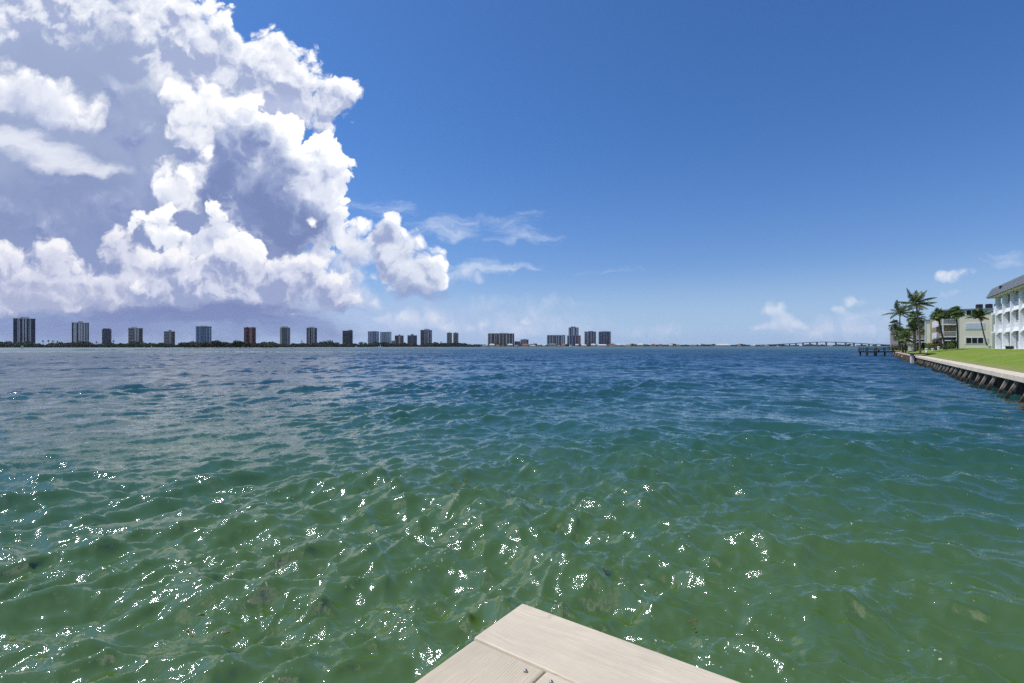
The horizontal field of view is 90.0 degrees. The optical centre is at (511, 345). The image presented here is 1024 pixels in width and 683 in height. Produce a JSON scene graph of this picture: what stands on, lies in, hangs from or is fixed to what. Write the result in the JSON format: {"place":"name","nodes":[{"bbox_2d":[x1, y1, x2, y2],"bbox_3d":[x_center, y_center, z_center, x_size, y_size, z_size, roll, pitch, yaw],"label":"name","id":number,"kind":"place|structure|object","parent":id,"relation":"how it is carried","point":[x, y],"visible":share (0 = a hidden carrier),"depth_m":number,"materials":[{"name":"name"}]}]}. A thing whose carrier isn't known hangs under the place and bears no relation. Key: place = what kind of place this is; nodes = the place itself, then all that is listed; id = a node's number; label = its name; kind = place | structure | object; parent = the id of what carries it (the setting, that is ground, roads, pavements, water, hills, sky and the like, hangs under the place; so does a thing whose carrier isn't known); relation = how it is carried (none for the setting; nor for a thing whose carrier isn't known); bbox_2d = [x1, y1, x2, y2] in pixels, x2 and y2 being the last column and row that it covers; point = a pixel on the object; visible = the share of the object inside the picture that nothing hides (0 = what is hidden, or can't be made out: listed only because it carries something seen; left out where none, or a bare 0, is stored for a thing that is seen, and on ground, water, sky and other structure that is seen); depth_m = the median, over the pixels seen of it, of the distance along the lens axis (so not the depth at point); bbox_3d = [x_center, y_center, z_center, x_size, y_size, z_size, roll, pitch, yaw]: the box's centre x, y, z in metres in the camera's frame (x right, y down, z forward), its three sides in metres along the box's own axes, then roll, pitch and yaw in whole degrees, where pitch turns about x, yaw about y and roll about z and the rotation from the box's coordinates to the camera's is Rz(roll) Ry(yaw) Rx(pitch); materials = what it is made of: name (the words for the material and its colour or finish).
{"place":"outdoors","nodes":[
{"label":"outdoors","id":0,"kind":"place"},
{"bbox_2d":[0,346,863,347],"bbox_3d":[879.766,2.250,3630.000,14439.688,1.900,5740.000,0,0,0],"label":"shore","id":1,"kind":"structure","parent":0,"point":[549,346],"depth_m":2219.68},
{"bbox_2d":[13,317,35,342],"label":"apartment tower","id":2,"kind":"structure","parent":1,"relation":"on","point":[23,329],"depth_m":981.57,"materials":[{"name":"grey glass"}]},
{"bbox_2d":[71,321,88,342],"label":"apartment tower","id":3,"kind":"structure","parent":1,"relation":"on","point":[80,330],"depth_m":1002.96,"materials":[{"name":"grey glass"}]},
{"bbox_2d":[102,328,111,343],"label":"apartment tower","id":4,"kind":"structure","parent":1,"relation":"on","point":[106,335],"depth_m":1046.29,"materials":[{"name":"paint"}]},
{"bbox_2d":[128,327,142,345],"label":"apartment tower","id":5,"kind":"structure","parent":1,"relation":"on","point":[135,334],"depth_m":1031.43,"materials":[{"name":"paint"}]},
{"bbox_2d":[164,330,174,343],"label":"apartment tower","id":6,"kind":"structure","parent":1,"relation":"on","point":[169,336],"depth_m":1047.06,"materials":[{"name":"paint"}]},
{"bbox_2d":[196,326,211,342],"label":"apartment tower","id":7,"kind":"structure","parent":1,"relation":"on","point":[203,333],"depth_m":1083.53,"materials":[{"name":"paint"}]},
{"bbox_2d":[0,341,479,347],"bbox_3d":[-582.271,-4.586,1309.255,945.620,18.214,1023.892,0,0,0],"label":"mangrove wood","id":8,"kind":"object","parent":1,"relation":"on","point":[28,344],"visible":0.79,"depth_m":1044.47,"materials":[{"name":"green plant"}]},
{"bbox_2d":[244,327,255,342],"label":"apartment tower","id":9,"kind":"structure","parent":1,"relation":"on","point":[249,334],"depth_m":1131.86,"materials":[{"name":"paint"}]},
{"bbox_2d":[280,326,289,344],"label":"apartment tower","id":10,"kind":"structure","parent":1,"relation":"on","point":[284,334],"depth_m":1165.76,"materials":[{"name":"grey glass"}]},
{"bbox_2d":[306,327,316,343],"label":"apartment tower","id":11,"kind":"structure","parent":1,"relation":"on","point":[311,334],"depth_m":1238.84,"materials":[{"name":"grey glass"}]},
{"bbox_2d":[342,330,352,343],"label":"apartment tower","id":12,"kind":"structure","parent":1,"relation":"on","point":[347,337],"depth_m":1332.44,"materials":[{"name":"grey glass"}]},
{"bbox_2d":[368,331,378,345],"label":"apartment tower","id":13,"kind":"structure","parent":1,"relation":"on","point":[373,336],"depth_m":1422.25,"materials":[{"name":"paint"}]},
{"bbox_2d":[380,332,390,342],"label":"apartment tower","id":14,"kind":"structure","parent":1,"relation":"on","point":[385,337],"depth_m":1484.96,"materials":[{"name":"blue glass"}]},
{"bbox_2d":[395,335,403,342],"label":"apartment tower","id":15,"kind":"structure","parent":1,"relation":"on","point":[399,338],"depth_m":1561.82,"materials":[{"name":"paint"}]},
{"bbox_2d":[407,334,416,344],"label":"apartment tower","id":16,"kind":"structure","parent":1,"relation":"on","point":[411,338],"depth_m":1607.04,"materials":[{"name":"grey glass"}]},
{"bbox_2d":[420,329,431,344],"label":"apartment tower","id":17,"kind":"structure","parent":1,"relation":"on","point":[425,335],"depth_m":1626.49,"materials":[{"name":"grey glass"}]},
{"bbox_2d":[447,332,451,342],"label":"apartment tower","id":18,"kind":"structure","parent":1,"relation":"on","point":[449,337],"depth_m":1707.69,"materials":[{"name":"paint"}]},
{"bbox_2d":[453,332,457,342],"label":"apartment tower","id":19,"kind":"structure","parent":1,"relation":"on","point":[455,336],"depth_m":1732.48,"materials":[{"name":"paint"}]},
{"bbox_2d":[488,333,513,345],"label":"apartment tower","id":20,"kind":"structure","parent":1,"relation":"on","point":[502,338],"depth_m":1941.87,"materials":[{"name":"paint"}]},
{"bbox_2d":[520,339,528,345],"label":"apartment block","id":21,"kind":"structure","parent":1,"relation":"on","point":[524,341],"depth_m":1970.87,"materials":[{"name":"paint"}]},
{"bbox_2d":[547,335,564,345],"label":"apartment tower","id":22,"kind":"structure","parent":1,"relation":"on","point":[558,339],"depth_m":2069.84,"materials":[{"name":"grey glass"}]},
{"bbox_2d":[567,327,580,345],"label":"apartment tower","id":23,"kind":"structure","parent":1,"relation":"on","point":[574,337],"depth_m":2145.37,"materials":[{"name":"grey glass"}]},
{"bbox_2d":[585,331,595,344],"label":"apartment tower","id":24,"kind":"structure","parent":1,"relation":"on","point":[590,337],"depth_m":2185.11,"materials":[{"name":"paint"}]},
{"bbox_2d":[599,331,610,343],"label":"apartment tower","id":25,"kind":"structure","parent":1,"relation":"on","point":[605,337],"depth_m":2242.07,"materials":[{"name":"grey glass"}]},
{"bbox_2d":[470,343,889,345],"bbox_3d":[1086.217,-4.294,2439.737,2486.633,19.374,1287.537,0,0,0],"label":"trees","id":26,"kind":"object","parent":1,"relation":"on","point":[495,344],"visible":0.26,"depth_m":2431.34,"materials":[{"name":"green plant"}]},
{"bbox_2d":[715,344,730,346],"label":"waterfront house","id":27,"kind":"structure","parent":1,"relation":"on","point":[727,345],"depth_m":2420.93,"materials":[{"name":"paint"}]},
{"bbox_2d":[766,342,887,346],"bbox_3d":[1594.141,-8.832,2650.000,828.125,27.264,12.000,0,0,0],"label":"road bridge","id":28,"kind":"structure","parent":1,"relation":"on","point":[826,344],"depth_m":2645.50,"materials":[{"name":"concrete"}]},
{"bbox_2d":[0,346,1023,682],"bbox_3d":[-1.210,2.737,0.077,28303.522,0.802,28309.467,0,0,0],"label":"water","id":29,"kind":"structure","parent":0,"point":[298,516],"depth_m":8.71,"materials":[{"name":"teal liquid"}]},
{"bbox_2d":[76,348,432,349],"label":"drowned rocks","id":30,"kind":"object","parent":29,"relation":"in","point":[285,348],"visible":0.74,"depth_m":529.15,"materials":[{"name":"grey stone"}]},
{"bbox_2d":[185,478,756,640],"bbox_3d":[0.452,2.744,6.667,5.592,0.155,6.001,0,0,21],"label":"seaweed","id":31,"kind":"object","parent":29,"relation":"in","point":[229,632],"visible":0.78,"depth_m":5.02,"materials":[{"name":"green plant"}]},
{"bbox_2d":[415,604,739,682],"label":"dock","id":32,"kind":"object","parent":29,"relation":"in","point":[522,643],"visible":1,"depth_m":0.82,"materials":[{"name":"beige wood"}]},
{"bbox_2d":[858,347,903,355],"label":"wooden pier","id":33,"kind":"structure","parent":29,"relation":"in","point":[866,349],"depth_m":139.57,"materials":[{"name":"wood"}]},
{"bbox_2d":[892,352,919,362],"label":"bulkhead","id":34,"kind":"object","parent":29,"relation":"in","point":[904,356],"visible":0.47,"depth_m":106.90,"materials":[{"name":"grey concrete"}]},
{"bbox_2d":[908,353,936,362],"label":"mooring platform","id":35,"kind":"structure","parent":29,"relation":"in","point":[911,357],"depth_m":80.86,"materials":[{"name":"grey concrete"}]},
{"bbox_2d":[914,356,1023,401],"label":"sea wall","id":36,"kind":"structure","parent":29,"relation":"in","point":[1008,382],"depth_m":35.54,"materials":[{"name":"concrete"}]},
{"bbox_2d":[1014,401,1023,410],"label":"rubble","id":37,"kind":"object","parent":29,"relation":"in","point":[1022,407],"visible":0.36,"depth_m":23.10,"materials":[{"name":"stone"}]},
{"bbox_2d":[0,0,1023,345],"label":"sky","id":38,"kind":"structure","parent":0,"point":[665,172],"materials":[{"name":"blue"}]},
{"bbox_2d":[889,329,909,346],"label":"apartment house","id":39,"kind":"structure","parent":0,"point":[893,342],"depth_m":234.36,"materials":[{"name":"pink paint"}]},
{"bbox_2d":[891,348,1023,372],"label":"lawn","id":40,"kind":"structure","parent":0,"point":[1008,359],"depth_m":52.85,"materials":[{"name":"green plant"}]},
{"bbox_2d":[888,319,902,348],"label":"fan palm","id":41,"kind":"object","parent":40,"relation":"on","point":[894,324],"visible":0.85,"depth_m":125.83,"materials":[{"name":"green plant"}]},
{"bbox_2d":[881,300,914,350],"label":"coconut palm","id":42,"kind":"object","parent":40,"relation":"on","point":[900,312],"visible":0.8,"depth_m":123.83,"materials":[{"name":"green plant"}]},
{"bbox_2d":[891,326,909,352],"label":"fan palm","id":43,"kind":"object","parent":40,"relation":"on","point":[898,330],"visible":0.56,"depth_m":119.88,"materials":[{"name":"green plant"}]},
{"bbox_2d":[895,330,916,352],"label":"fan palm","id":44,"kind":"object","parent":40,"relation":"on","point":[905,338],"visible":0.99,"depth_m":115.69,"materials":[{"name":"green plant"}]},
{"bbox_2d":[903,322,925,339],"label":"coconut palm","id":45,"kind":"object","parent":40,"relation":"on","point":[912,327],"visible":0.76,"depth_m":117.84,"materials":[{"name":"green plant"}]},
{"bbox_2d":[905,309,926,351],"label":"fan palm","id":46,"kind":"object","parent":40,"relation":"on","point":[912,319],"visible":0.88,"depth_m":111.87,"materials":[{"name":"green plant"}]},
{"bbox_2d":[895,288,937,354],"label":"coconut palm","id":47,"kind":"object","parent":40,"relation":"on","point":[915,297],"visible":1,"depth_m":89.89,"materials":[{"name":"green plant"}]},
{"bbox_2d":[910,320,929,345],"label":"apartment house","id":48,"kind":"structure","parent":40,"relation":"on","point":[925,337],"depth_m":165.34,"materials":[{"name":"beige paint"}]},
{"bbox_2d":[911,343,929,350],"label":"hedge","id":49,"kind":"object","parent":40,"relation":"on","point":[923,345],"visible":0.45,"depth_m":121.69,"materials":[{"name":"green plant"}]},
{"bbox_2d":[925,343,937,349],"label":"shrub","id":50,"kind":"object","parent":40,"relation":"on","point":[927,346],"visible":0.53,"depth_m":110.04,"materials":[{"name":"green plant"}]},
{"bbox_2d":[932,343,943,348],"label":"shrub","id":51,"kind":"object","parent":40,"relation":"on","point":[935,344],"visible":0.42,"depth_m":107.71,"materials":[{"name":"green plant"}]},
{"bbox_2d":[929,307,948,349],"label":"fan palm","id":52,"kind":"object","parent":40,"relation":"on","point":[937,316],"visible":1,"depth_m":96.87,"materials":[{"name":"green plant"}]},
{"bbox_2d":[946,342,954,348],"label":"shrub","id":53,"kind":"object","parent":40,"relation":"on","point":[948,345],"visible":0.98,"depth_m":99.80,"materials":[{"name":"green plant"}]},
{"bbox_2d":[947,306,964,348],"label":"fan palm","id":54,"kind":"object","parent":40,"relation":"on","point":[955,310],"visible":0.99,"depth_m":95.88,"materials":[{"name":"green plant"}]},
{"bbox_2d":[929,308,1001,348],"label":"apartment house","id":55,"kind":"structure","parent":40,"relation":"on","point":[970,332],"depth_m":107.07,"materials":[{"name":"beige paint"}]},
{"bbox_2d":[944,338,954,344],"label":"glass door","id":56,"kind":"structure","parent":55,"relation":"in","point":[946,342],"depth_m":109.94,"materials":[{"name":"grey glass"}]},
{"bbox_2d":[965,310,977,315],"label":"window","id":57,"kind":"structure","parent":55,"relation":"in","point":[967,312],"depth_m":106.92,"materials":[{"name":"black glass"}]},
{"bbox_2d":[965,323,983,328],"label":"window","id":58,"kind":"structure","parent":55,"relation":"in","point":[967,325],"depth_m":106.48,"materials":[{"name":"blue glass"}]},
{"bbox_2d":[965,337,987,343],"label":"window","id":59,"kind":"structure","parent":55,"relation":"in","point":[968,340],"depth_m":106.37,"materials":[{"name":"glass"}]},
{"bbox_2d":[975,304,982,308],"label":"roof unit","id":60,"kind":"structure","parent":55,"relation":"on","point":[978,305],"depth_m":107.22,"materials":[{"name":"metal"}]},
{"bbox_2d":[985,304,992,307],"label":"roof unit","id":61,"kind":"structure","parent":55,"relation":"on","point":[988,305],"depth_m":106.29,"materials":[{"name":"metal"}]},
{"bbox_2d":[964,307,992,345],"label":"coconut palm","id":62,"kind":"object","parent":40,"relation":"on","point":[980,313],"visible":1,"depth_m":89.90,"materials":[{"name":"green plant"}]},
{"bbox_2d":[986,275,1023,348],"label":"apartment house","id":63,"kind":"structure","parent":40,"relation":"on","point":[1010,310],"depth_m":75.41,"materials":[{"name":"white paint"}]},
{"bbox_2d":[1016,331,1017,348],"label":"door","id":64,"kind":"structure","parent":63,"relation":"in","point":[1016,331],"depth_m":74.96,"materials":[{"name":"white paint"}]},
{"bbox_2d":[1004,345,1014,348],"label":"garden bench","id":65,"kind":"object","parent":40,"relation":"on","point":[1009,346],"visible":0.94,"depth_m":72.53,"materials":[{"name":"stone"}]},
{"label":"island","id":66,"kind":"structure","parent":0,"visible":0},
{"bbox_2d":[178,342,189,346],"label":"mangrove tree","id":67,"kind":"object","parent":66,"relation":"on","point":[183,344],"visible":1,"depth_m":620.72,"materials":[{"name":"green plant"}]},
{"bbox_2d":[190,342,204,347],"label":"mangrove tree","id":68,"kind":"object","parent":66,"relation":"on","point":[197,344],"visible":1,"depth_m":620.84,"materials":[{"name":"green plant"}]},
{"bbox_2d":[210,340,223,346],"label":"mangrove tree","id":69,"kind":"object","parent":66,"relation":"on","point":[216,343],"visible":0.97,"depth_m":622.40,"materials":[{"name":"green plant"}]},
{"bbox_2d":[236,341,243,345],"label":"casuarina tree","id":70,"kind":"object","parent":66,"relation":"on","point":[239,343],"visible":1,"depth_m":623.12,"materials":[{"name":"green plant"}]}
]}

